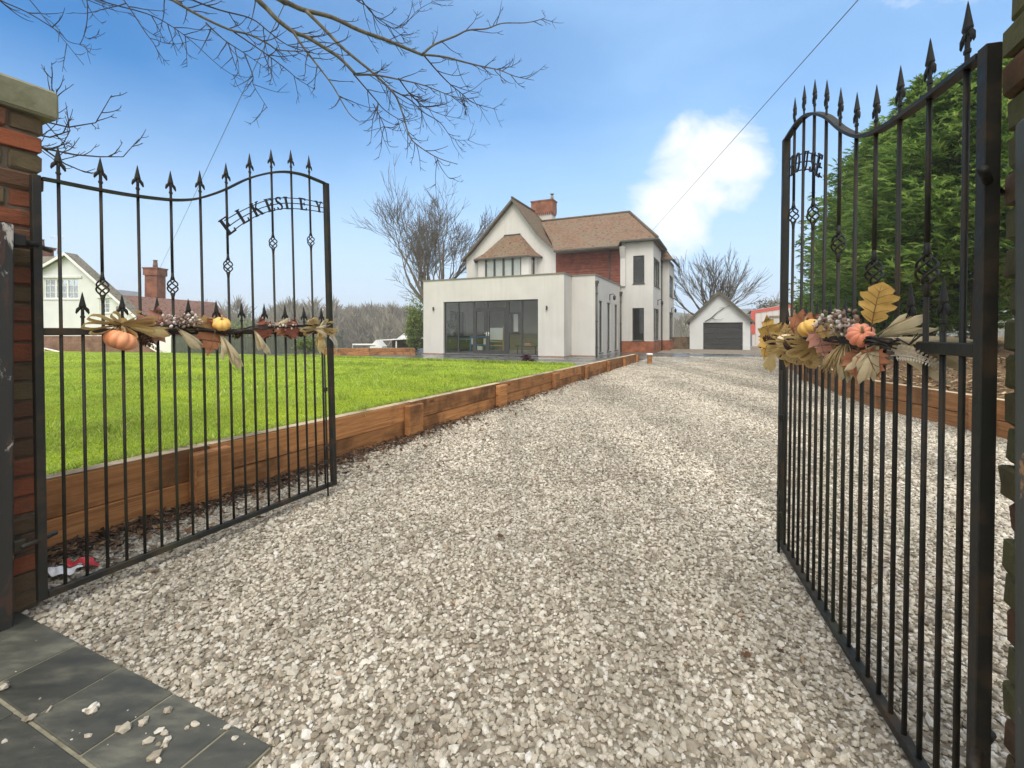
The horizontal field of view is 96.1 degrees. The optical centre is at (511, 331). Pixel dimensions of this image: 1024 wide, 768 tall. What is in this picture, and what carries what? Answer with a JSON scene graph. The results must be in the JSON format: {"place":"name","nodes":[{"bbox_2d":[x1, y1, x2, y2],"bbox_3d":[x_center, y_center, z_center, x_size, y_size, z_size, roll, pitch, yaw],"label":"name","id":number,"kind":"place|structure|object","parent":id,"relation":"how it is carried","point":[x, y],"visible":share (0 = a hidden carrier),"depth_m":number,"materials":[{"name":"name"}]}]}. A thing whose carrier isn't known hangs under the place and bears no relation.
{"place":"outdoors","nodes":[
{"label":"outdoors","id":0,"kind":"place"},
{"bbox_2d":[0,611,270,767],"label":"paving","id":1,"kind":"structure","parent":0,"point":[62,675],"depth_m":1.44,"materials":[{"name":"stone"}]},
{"bbox_2d":[0,222,39,631],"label":"gate post","id":2,"kind":"object","parent":1,"relation":"on","point":[10,542],"visible":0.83,"depth_m":1.86,"materials":[{"name":"paint"}]},
{"bbox_2d":[20,147,336,601],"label":"garden gate","id":3,"kind":"structure","parent":2,"relation":"attached to","point":[42,536],"depth_m":2.40,"materials":[{"name":"metal"}]},
{"bbox_2d":[81,306,337,369],"bbox_3d":[-1.620,0.045,2.743,0.134,0.368,1.497,-2,-1,25],"label":"autumn garland","id":4,"kind":"object","parent":3,"relation":"attached to","point":[152,327],"visible":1,"depth_m":2.52,"materials":[{"name":"beige plant"}]},
{"bbox_2d":[0,640,245,763],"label":"stray stones","id":5,"kind":"object","parent":1,"relation":"on","point":[92,708],"visible":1,"depth_m":1.39,"materials":[{"name":"stone"}]},
{"bbox_2d":[44,351,577,474],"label":"lawn","id":6,"kind":"structure","parent":0,"point":[261,411],"depth_m":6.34,"materials":[{"name":"plant"}]},
{"bbox_2d":[41,62,147,173],"bbox_3d":[-3.867,-0.720,4.122,1.285,3.484,0.397,0,0,0],"label":"bare tree","id":7,"kind":"object","parent":6,"relation":"on","point":[46,149],"visible":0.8,"depth_m":4.08,"materials":[{"name":"brown plant"}]},
{"bbox_2d":[0,0,556,203],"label":"overhanging tree","id":8,"kind":"object","parent":6,"relation":"on","point":[310,13],"visible":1,"depth_m":4.93,"materials":[{"name":"brown plant"}]},
{"bbox_2d":[250,348,761,366],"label":"patio","id":9,"kind":"structure","parent":0,"point":[579,360],"depth_m":22.20,"materials":[{"name":"grey stone"}]},
{"bbox_2d":[646,353,652,363],"bbox_3d":[5.162,1.020,17.268,0.200,0.400,0.200,0,0,0],"label":"marker post","id":10,"kind":"object","parent":9,"relation":"on","point":[649,358],"visible":0.98,"depth_m":17.20,"materials":[{"name":"brown wood"}]},
{"bbox_2d":[0,0,1012,319],"label":"sky","id":11,"kind":"structure","parent":0,"point":[634,101],"materials":[{"name":"blue"}]},
{"bbox_2d":[20,345,1012,767],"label":"driveway","id":12,"kind":"structure","parent":0,"point":[322,737],"depth_m":1.85,"materials":[{"name":"grey gravel"}]},
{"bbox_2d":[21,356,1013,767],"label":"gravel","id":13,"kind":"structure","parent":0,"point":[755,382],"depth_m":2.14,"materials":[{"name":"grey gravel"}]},
{"bbox_2d":[48,557,99,576],"bbox_3d":[-2.220,1.181,2.321,0.210,0.048,0.160,0,0,0],"label":"litter bag","id":14,"kind":"object","parent":13,"relation":"on","point":[54,571],"visible":0.81,"depth_m":2.32,"materials":[{"name":"white plastic"}]},
{"bbox_2d":[47,367,784,673],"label":"leaf litter","id":15,"kind":"object","parent":13,"relation":"on","point":[73,548],"visible":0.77,"depth_m":3.12,"materials":[{"name":"brown plant"}]},
{"bbox_2d":[246,309,1013,336],"bbox_3d":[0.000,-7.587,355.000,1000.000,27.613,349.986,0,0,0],"label":"hills","id":16,"kind":"structure","parent":0,"point":[745,311],"depth_m":289.49,"materials":[{"name":"plant"}]},
{"bbox_2d":[818,336,1013,398],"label":"bank","id":17,"kind":"structure","parent":0,"point":[1001,369],"depth_m":6.98,"materials":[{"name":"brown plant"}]},
{"bbox_2d":[795,260,819,301],"bbox_3d":[17.245,-2.307,24.010,4.762,7.060,4.621,0,0,0],"label":"conifer","id":18,"kind":"object","parent":17,"relation":"on","point":[804,285],"depth_m":24.23,"materials":[{"name":"green plant"}]},
{"bbox_2d":[790,215,877,333],"bbox_3d":[15.281,-2.465,20.569,4.784,7.377,4.884,0,0,0],"label":"conifer","id":19,"kind":"object","parent":17,"relation":"on","point":[807,272],"visible":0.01,"depth_m":21.21,"materials":[{"name":"green plant"}]},
{"bbox_2d":[794,193,918,336],"bbox_3d":[13.347,-2.499,17.397,4.989,7.443,4.802,0,0,-40],"label":"conifer","id":20,"kind":"object","parent":17,"relation":"on","point":[808,266],"depth_m":18.09,"materials":[{"name":"green plant"}]},
{"bbox_2d":[788,130,956,336],"bbox_3d":[11.622,-2.780,14.181,5.733,7.507,5.622,0,0,0],"label":"conifer","id":21,"kind":"object","parent":17,"relation":"on","point":[831,225],"visible":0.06,"depth_m":14.68,"materials":[{"name":"green plant"}]},
{"bbox_2d":[804,69,1013,343],"bbox_3d":[10.170,-2.636,11.214,5.068,7.219,5.152,0,0,0],"label":"conifer","id":22,"kind":"object","parent":17,"relation":"on","point":[917,88],"visible":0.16,"depth_m":11.17,"materials":[{"name":"green plant"}]},
{"bbox_2d":[828,58,1013,342],"bbox_3d":[8.904,-2.138,8.768,5.015,6.223,4.867,0,0,0],"label":"conifer","id":23,"kind":"object","parent":17,"relation":"on","point":[946,141],"visible":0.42,"depth_m":8.64,"materials":[{"name":"green plant"}]},
{"bbox_3d":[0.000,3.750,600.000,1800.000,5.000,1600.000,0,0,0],"label":"ground","id":24,"kind":"structure","parent":0,"visible":0},
{"bbox_2d":[0,72,58,612],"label":"gate pillar","id":25,"kind":"structure","parent":24,"relation":"on","point":[28,111],"depth_m":2.00,"materials":[{"name":"brick"}]},
{"bbox_2d":[42,235,225,351],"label":"neighbour house","id":26,"kind":"structure","parent":24,"relation":"on","point":[80,275],"depth_m":26.00,"materials":[{"name":"white paint"}]},
{"bbox_2d":[43,279,78,299],"bbox_3d":[-25.463,-2.393,26.027,2.058,1.202,0.155,0,0,0],"label":"window","id":27,"kind":"structure","parent":26,"relation":"in","point":[70,287],"depth_m":26.08,"materials":[{"name":"white glass"}]},
{"bbox_2d":[98,299,110,313],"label":"window","id":28,"kind":"structure","parent":26,"relation":"in","point":[107,301],"depth_m":26.06,"materials":[{"name":"white glass"}]},
{"bbox_2d":[162,5,283,262],"bbox_3d":[-8.963,-5.305,13.825,0.013,2.254,46.089,0,0,-41],"label":"overhead cable","id":29,"kind":"object","parent":26,"relation":"attached to","point":[232,114],"visible":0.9,"depth_m":11.24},
{"bbox_2d":[149,335,171,352],"bbox_3d":[-19.471,0.885,25.265,1.487,1.330,0.229,0,0,0],"label":"balustrade","id":30,"kind":"object","parent":24,"relation":"on","point":[165,347],"visible":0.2,"depth_m":25.30,"materials":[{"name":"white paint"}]},
{"bbox_2d":[224,314,251,336],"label":"bush","id":31,"kind":"object","parent":24,"relation":"on","point":[236,324],"visible":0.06,"depth_m":48.10,"materials":[{"name":"green plant"}]},
{"bbox_2d":[171,335,341,353],"bbox_3d":[-13.858,1.170,25.050,9.295,1.900,0.120,0,0,0],"label":"boundary fence","id":32,"kind":"object","parent":24,"relation":"on","point":[181,344],"visible":0.23,"depth_m":24.99,"materials":[{"name":"green paint"}]},
{"bbox_2d":[291,335,317,354],"bbox_3d":[-10.060,0.726,22.778,1.727,1.195,1.204,0,0,0],"label":"bush","id":33,"kind":"object","parent":24,"relation":"on","point":[300,345],"visible":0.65,"depth_m":22.70,"materials":[{"name":"green plant"}]},
{"bbox_2d":[297,313,324,335],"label":"bare tree","id":34,"kind":"object","parent":24,"relation":"on","point":[310,322],"visible":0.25,"depth_m":50.19,"materials":[{"name":"brown plant"}]},
{"bbox_2d":[46,354,638,551],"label":"timber retaining wall","id":35,"kind":"structure","parent":24,"relation":"on","point":[358,429],"depth_m":3.62,"materials":[{"name":"brown wood"}]},
{"bbox_2d":[352,344,375,347],"bbox_3d":[-10.904,1.364,34.000,1.832,0.912,0.139,0,0,0],"label":"goal frame","id":36,"kind":"object","parent":24,"relation":"on","point":[363,344],"visible":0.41,"depth_m":33.94,"materials":[{"name":"white paint"}]},
{"bbox_2d":[323,348,414,354],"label":"timber retaining wall","id":37,"kind":"structure","parent":24,"relation":"on","point":[375,351],"depth_m":23.79,"materials":[{"name":"brown wood"}]},
{"bbox_2d":[370,340,386,347],"bbox_3d":[-10.052,1.370,34.700,1.000,1.500,1.400,0,0,0],"label":"white tent","id":38,"kind":"object","parent":24,"relation":"on","point":[380,343],"visible":0.41,"depth_m":34.00,"materials":[{"name":"fabric"}]},
{"bbox_2d":[395,332,406,339],"bbox_3d":[-9.348,1.360,41.000,2.100,2.720,2.200,0,0,0],"label":"cabin","id":39,"kind":"object","parent":24,"relation":"on","point":[401,335],"visible":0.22,"depth_m":40.00,"materials":[{"name":"white"}]},
{"bbox_2d":[382,338,422,347],"bbox_3d":[-8.804,1.944,38.000,3.756,2.952,4.000,0,0,0],"label":"canopy","id":40,"kind":"object","parent":24,"relation":"on","point":[398,343],"visible":0.2,"depth_m":39.80,"materials":[{"name":"white paint"}]},
{"bbox_2d":[404,293,422,350],"bbox_3d":[-6.106,-0.390,29.491,1.810,4.235,2.656,0,0,0],"label":"bush","id":41,"kind":"object","parent":24,"relation":"on","point":[413,321],"visible":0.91,"depth_m":29.11,"materials":[{"name":"green plant"}]},
{"bbox_2d":[342,154,497,303],"bbox_3d":[-5.605,-5.570,38.960,13.960,17.580,9.811,0,0,16],"label":"bare tree","id":42,"kind":"object","parent":24,"relation":"on","point":[423,255],"visible":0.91,"depth_m":38.00,"materials":[{"name":"brown plant"}]},
{"bbox_2d":[520,353,535,361],"bbox_3d":[0.603,1.116,17.554,0.589,0.610,0.462,0,0,-33],"label":"shrub","id":43,"kind":"object","parent":24,"relation":"on","point":[526,357],"visible":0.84,"depth_m":17.46,"materials":[{"name":"purple plant"}]},
{"bbox_2d":[422,193,679,356],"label":"detached house","id":44,"kind":"structure","parent":24,"relation":"on","point":[594,285],"depth_m":27.28,"materials":[{"name":"paint"}]},
{"bbox_2d":[450,311,463,335],"bbox_3d":[-3.352,-0.430,27.179,0.060,1.496,1.796,0,0,25],"label":"window","id":45,"kind":"structure","parent":44,"relation":"in","point":[453,314],"depth_m":27.43,"materials":[{"name":"grey glass"}]},
{"bbox_2d":[447,336,469,350],"bbox_3d":[-2.968,0.659,27.225,0.672,0.800,4.500,0,0,25],"label":"kitchen counter","id":46,"kind":"object","parent":44,"relation":"on","point":[452,342],"visible":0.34,"depth_m":26.14,"materials":[{"name":"green wood"}]},
{"bbox_2d":[447,319,456,335],"bbox_3d":[-3.425,-0.225,26.098,0.650,0.967,0.514,0,0,25],"label":"flower vase","id":47,"kind":"object","parent":46,"relation":"on","point":[451,325],"visible":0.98,"depth_m":26.05,"materials":[{"name":"white plastic"}]},
{"bbox_2d":[470,336,492,351],"bbox_3d":[-1.675,0.709,25.269,1.240,0.900,0.400,0,0,25],"label":"toy shelf","id":48,"kind":"object","parent":44,"relation":"on","point":[481,342],"visible":0.46,"depth_m":25.12,"materials":[{"name":"blue paint"}]},
{"bbox_2d":[475,309,487,352],"bbox_3d":[-1.583,-0.021,23.566,0.749,2.205,0.130,0,0,25],"label":"door","id":49,"kind":"structure","parent":44,"relation":"in","point":[478,351],"depth_m":23.54,"materials":[{"name":"grey metal"}]},
{"bbox_2d":[442,299,537,356],"bbox_3d":[-1.170,-0.176,23.329,5.453,2.763,0.230,0,0,25],"label":"window","id":50,"kind":"structure","parent":44,"relation":"in","point":[507,353],"depth_m":23.31,"materials":[{"name":"grey metal"}]},
{"bbox_2d":[490,326,503,349],"bbox_3d":[-0.842,0.449,24.219,0.900,1.420,0.400,0,0,25],"label":"whiteboard","id":51,"kind":"object","parent":44,"relation":"on","point":[496,333],"visible":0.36,"depth_m":24.12,"materials":[{"name":"white plastic"}]},
{"bbox_2d":[488,309,505,352],"bbox_3d":[-0.770,-0.021,23.187,1.029,2.205,0.130,0,0,25],"label":"door","id":52,"kind":"structure","parent":44,"relation":"in","point":[489,351],"depth_m":23.17,"materials":[{"name":"grey glass"}]},
{"bbox_2d":[485,257,520,276],"bbox_3d":[-0.564,-3.806,30.015,2.626,2.292,0.099,0,0,25],"label":"window","id":53,"kind":"structure","parent":44,"relation":"in","point":[491,264],"depth_m":30.00,"materials":[{"name":"white glass"}]},
{"bbox_2d":[509,312,520,332],"bbox_3d":[0.067,-0.541,29.019,1.040,1.300,0.060,0,0,25],"label":"window","id":54,"kind":"structure","parent":44,"relation":"attached to","point":[515,322],"depth_m":28.92,"materials":[{"name":"grey glass"}]},
{"bbox_2d":[515,345,537,353],"bbox_3d":[0.837,0.935,23.325,1.200,0.452,0.700,0,0,25],"label":"coffee table","id":55,"kind":"object","parent":44,"relation":"on","point":[535,346],"visible":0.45,"depth_m":23.21,"materials":[{"name":"brown wood"}]},
{"bbox_2d":[531,257,534,273],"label":"window","id":56,"kind":"structure","parent":44,"relation":"in","point":[532,258],"depth_m":29.51,"materials":[{"name":"grey glass"}]},
{"bbox_2d":[599,301,602,353],"bbox_3d":[4.429,-0.219,23.138,0.155,2.646,0.739,0,0,25],"label":"window","id":57,"kind":"structure","parent":44,"relation":"in","point":[599,301],"depth_m":23.21,"materials":[{"name":"grey glass"}]},
{"bbox_2d":[607,303,610,351],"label":"window","id":58,"kind":"structure","parent":44,"relation":"in","point":[607,303],"depth_m":24.77,"materials":[{"name":"grey glass"}]},
{"bbox_2d":[614,305,617,350],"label":"window","id":59,"kind":"structure","parent":44,"relation":"in","point":[615,305],"depth_m":26.55,"materials":[{"name":"grey glass"}]},
{"bbox_2d":[632,255,644,284],"bbox_3d":[7.446,-3.609,27.034,0.726,1.683,0.155,0,0,25],"label":"window","id":60,"kind":"structure","parent":44,"relation":"in","point":[642,255],"depth_m":27.18,"materials":[{"name":"brown metal"}]},
{"bbox_2d":[633,308,644,341],"bbox_3d":[7.417,-0.394,27.047,0.750,1.962,0.155,0,0,25],"label":"window","id":61,"kind":"structure","parent":44,"relation":"in","point":[633,308],"depth_m":27.03,"materials":[{"name":"brown metal"}]},
{"bbox_2d":[654,258,659,288],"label":"window","id":62,"kind":"structure","parent":44,"relation":"in","point":[656,264],"depth_m":28.50,"materials":[{"name":"grey glass"}]},
{"bbox_2d":[654,308,659,340],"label":"window","id":63,"kind":"structure","parent":44,"relation":"in","point":[655,310],"depth_m":28.10,"materials":[{"name":"grey glass"}]},
{"bbox_2d":[669,276,673,298],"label":"window","id":64,"kind":"structure","parent":44,"relation":"in","point":[670,276],"depth_m":31.07,"materials":[{"name":"grey metal"}]},
{"bbox_2d":[670,313,673,339],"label":"window","id":65,"kind":"structure","parent":44,"relation":"in","point":[670,313],"depth_m":31.25,"materials":[{"name":"grey glass"}]},
{"bbox_2d":[658,0,857,223],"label":"overhead cable","id":66,"kind":"object","parent":44,"relation":"attached to","point":[776,91],"visible":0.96,"depth_m":10.27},
{"bbox_2d":[205,293,1012,347],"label":"distant woodland","id":67,"kind":"object","parent":24,"relation":"on","point":[367,324],"visible":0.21,"depth_m":94.41,"materials":[{"name":"plant"}]},
{"bbox_2d":[672,337,689,348],"bbox_3d":[11.742,0.850,31.992,1.432,0.940,0.045,0,0,0],"label":"panel fence","id":68,"kind":"object","parent":24,"relation":"on","point":[683,342],"visible":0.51,"depth_m":31.99,"materials":[{"name":"brown wood"}]},
{"bbox_2d":[685,291,754,349],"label":"garage","id":69,"kind":"structure","parent":24,"relation":"on","point":[730,330],"depth_m":31.02,"materials":[{"name":"white paint"}]},
{"bbox_2d":[703,322,742,349],"bbox_3d":[14.188,0.297,31.009,2.394,1.839,0.091,0,0,25],"label":"door","id":70,"kind":"structure","parent":69,"relation":"in","point":[729,335],"depth_m":30.99,"materials":[{"name":"metal"}]},
{"bbox_2d":[672,243,770,314],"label":"bare tree","id":71,"kind":"object","parent":24,"relation":"on","point":[731,288],"visible":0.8,"depth_m":40.32,"materials":[{"name":"brown plant"}]},
{"bbox_2d":[748,295,779,311],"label":"bush","id":72,"kind":"object","parent":24,"relation":"on","point":[766,305],"visible":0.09,"depth_m":51.89,"materials":[{"name":"grey plant"}]},
{"bbox_2d":[747,305,795,345],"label":"steel shed","id":73,"kind":"structure","parent":24,"relation":"on","point":[757,316],"depth_m":37.94,"materials":[{"name":"red paint"}]},
{"bbox_2d":[769,315,789,323],"bbox_3d":[22.302,0.017,37.085,2.826,2.606,0.130,0,0,25],"label":"roller door","id":74,"kind":"structure","parent":73,"relation":"in","point":[776,318],"depth_m":37.49,"materials":[{"name":"metal"}]},
{"bbox_2d":[788,360,1013,438],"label":"timber retaining wall","id":75,"kind":"structure","parent":24,"relation":"on","point":[1003,426],"depth_m":6.45,"materials":[{"name":"brown wood"}]},
{"bbox_2d":[998,0,1023,767],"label":"gate pillar","id":76,"kind":"structure","parent":24,"relation":"on","point":[1013,69],"depth_m":1.04,"materials":[{"name":"brick"}]},
{"bbox_2d":[1015,118,1023,767],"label":"gate post","id":77,"kind":"object","parent":24,"relation":"on","point":[1019,444],"visible":1,"depth_m":0.94,"materials":[{"name":"grey paint"}]},
{"bbox_2d":[776,1,1004,767],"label":"garden gate","id":78,"kind":"structure","parent":77,"relation":"attached to","point":[982,348],"depth_m":1.26,"materials":[{"name":"metal"}]},
{"bbox_2d":[757,282,972,384],"bbox_3d":[1.258,0.037,1.902,0.222,0.375,1.566,0,0,13],"label":"autumn garland","id":79,"kind":"object","parent":78,"relation":"attached to","point":[805,339],"visible":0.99,"depth_m":1.47,"materials":[{"name":"beige plant"}]}
]}

